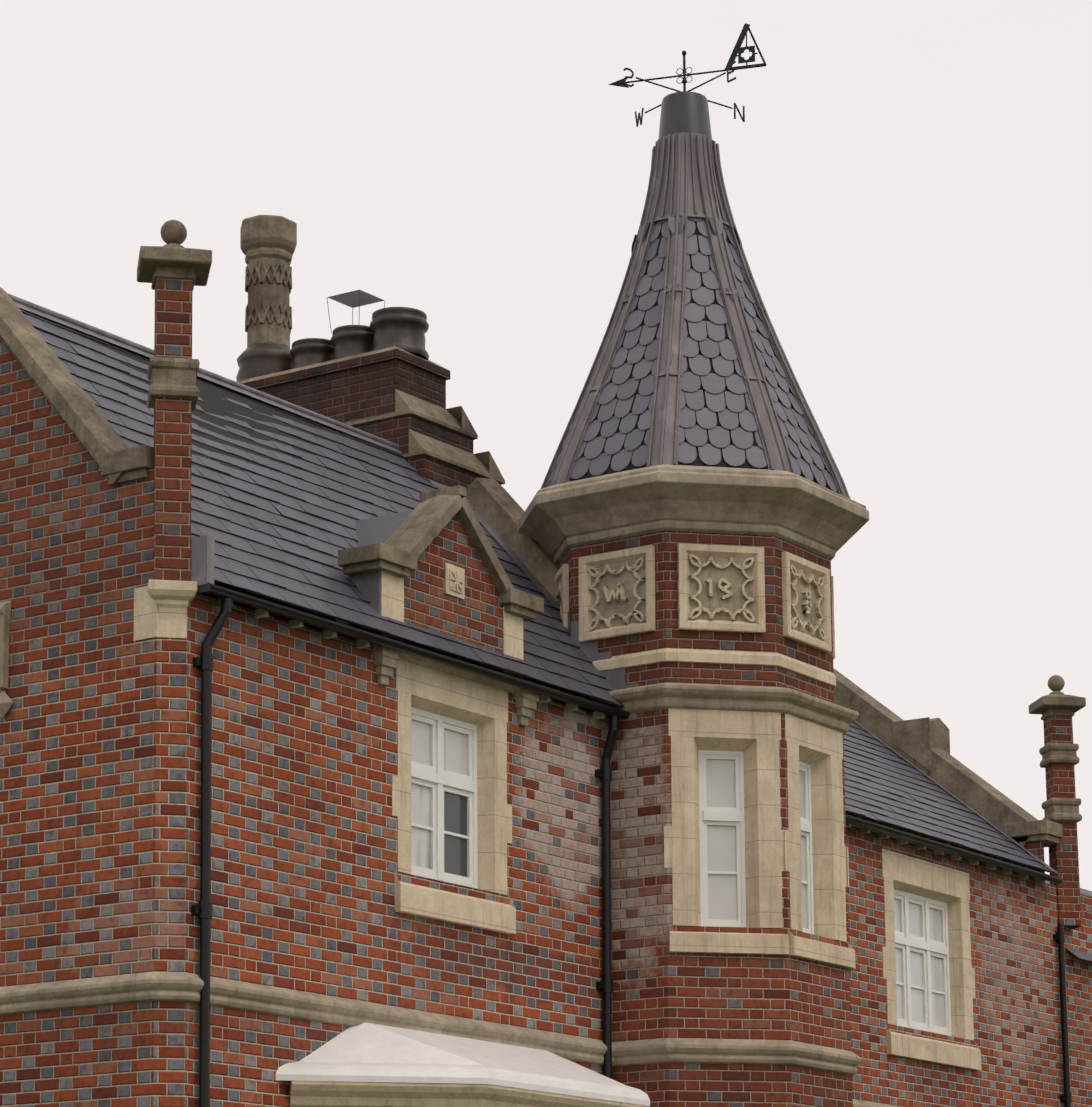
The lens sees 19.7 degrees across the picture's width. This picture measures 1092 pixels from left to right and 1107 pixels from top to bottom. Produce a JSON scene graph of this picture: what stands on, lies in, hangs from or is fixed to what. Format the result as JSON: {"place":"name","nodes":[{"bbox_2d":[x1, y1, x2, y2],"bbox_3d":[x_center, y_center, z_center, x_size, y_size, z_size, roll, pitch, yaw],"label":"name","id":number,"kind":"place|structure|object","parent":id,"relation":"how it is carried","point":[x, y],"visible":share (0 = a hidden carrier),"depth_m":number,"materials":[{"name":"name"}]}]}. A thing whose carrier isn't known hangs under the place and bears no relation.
{"place":"outdoors","nodes":[
{"label":"outdoors","id":0,"kind":"place"},
{"bbox_2d":[0,0,1091,890],"label":"sky","id":1,"kind":"structure","parent":0,"point":[908,183],"materials":[{"name":"white"}]},
{"label":"ground","id":2,"kind":"structure","parent":0,"visible":0},
{"bbox_2d":[0,340,1091,1106],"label":"brick walls","id":3,"kind":"structure","parent":2,"relation":"on","point":[100,762],"depth_m":23.82,"materials":[{"name":"brick"}]},
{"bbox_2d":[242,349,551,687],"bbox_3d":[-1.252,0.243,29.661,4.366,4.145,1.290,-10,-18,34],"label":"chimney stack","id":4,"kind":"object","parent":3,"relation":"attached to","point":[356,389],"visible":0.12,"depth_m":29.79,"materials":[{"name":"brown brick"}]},
{"bbox_2d":[0,464,901,1106],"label":"stone strings","id":5,"kind":"object","parent":3,"relation":"attached to","point":[558,520],"visible":0.56,"depth_m":27.28},
{"bbox_2d":[541,132,850,498],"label":"spire","id":6,"kind":"structure","parent":5,"relation":"on","point":[691,366],"depth_m":28.72,"materials":[{"name":"stone"}]},
{"bbox_2d":[658,91,711,138],"bbox_3d":[1.328,-4.102,30.096,0.536,0.520,0.536,-10,-18,34],"label":"spire cap","id":7,"kind":"object","parent":6,"relation":"on","point":[686,112],"visible":0.54,"depth_m":29.91,"materials":[{"name":"grey metal"}]},
{"bbox_2d":[608,23,766,126],"bbox_3d":[1.353,-4.668,30.249,1.548,0.759,1.074,-2,-15,7],"label":"weathervane","id":8,"kind":"object","parent":7,"relation":"on","point":[738,49],"visible":0.98,"depth_m":30.13,"materials":[{"name":"black metal"}]},
{"bbox_2d":[7,293,1056,871],"bbox_3d":[0.398,0.736,30.901,3.817,3.268,16.220,-8,-17,28],"label":"roof flashing","id":9,"kind":"object","parent":3,"relation":"attached to","point":[203,565],"visible":0.31,"depth_m":27.56,"materials":[{"name":"grey metal"}]},
{"bbox_2d":[0,215,1085,846],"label":"weathered stone","id":10,"kind":"object","parent":3,"relation":"on","point":[268,243],"visible":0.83,"depth_m":29.30,"materials":[{"name":"beige stone"}]},
{"bbox_2d":[236,307,428,380],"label":"chimney pots","id":11,"kind":"object","parent":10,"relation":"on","point":[405,328],"visible":0.73,"depth_m":30.25,"materials":[{"name":"ceramic"}]},
{"bbox_2d":[328,290,384,307],"bbox_3d":[-1.842,-2.469,30.542,0.404,0.001,0.398,-10,-18,34],"label":"cowl","id":12,"kind":"object","parent":11,"relation":"on","point":[355,300],"visible":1,"depth_m":30.53,"materials":[{"name":"grey metal"}]},
{"bbox_2d":[18,307,1091,960],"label":"slate roofs","id":13,"kind":"structure","parent":3,"relation":"on","point":[286,505],"depth_m":26.41,"materials":[{"name":"black stone"}]},
{"bbox_2d":[134,543,981,1106],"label":"stone dressings","id":14,"kind":"structure","parent":3,"relation":"attached to","point":[720,587],"depth_m":27.26,"materials":[{"name":"beige stone"}]},
{"bbox_2d":[276,1022,649,1106],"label":"bay roof","id":15,"kind":"structure","parent":14,"relation":"on","point":[366,1052],"depth_m":23.70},
{"bbox_2d":[154,278,1080,928],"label":"pinnacle piers","id":16,"kind":"structure","parent":14,"relation":"on","point":[172,466],"depth_m":23.61,"materials":[{"name":"brick"}]},
{"bbox_2d":[411,707,951,1035],"bbox_3d":[0.945,4.646,27.777,3.449,5.460,13.819,-13,-20,41],"label":"window frame","id":17,"kind":"object","parent":14,"relation":"attached to","point":[436,778],"visible":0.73,"depth_m":27.22,"materials":[{"name":"paint"}]},
{"bbox_2d":[411,720,943,1026],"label":"glazing","id":18,"kind":"structure","parent":17,"relation":"in","point":[721,852],"depth_m":27.14,"materials":[{"name":"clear glass"}]},
{"bbox_2d":[191,290,1071,1106],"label":"gutter and downpipe","id":19,"kind":"object","parent":3,"relation":"attached to","point":[203,662],"visible":0.94,"depth_m":25.24,"materials":[{"name":"black metal"}]},
{"bbox_2d":[219,598,1044,883],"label":"eaves brackets","id":20,"kind":"object","parent":3,"relation":"attached to","point":[294,624],"visible":0.52,"depth_m":27.28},
{"bbox_2d":[559,531,852,1106],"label":"brick turret","id":21,"kind":"object","parent":2,"relation":"on","point":[660,990],"visible":0.46,"depth_m":27.03,"materials":[{"name":"red brick"}]}
]}

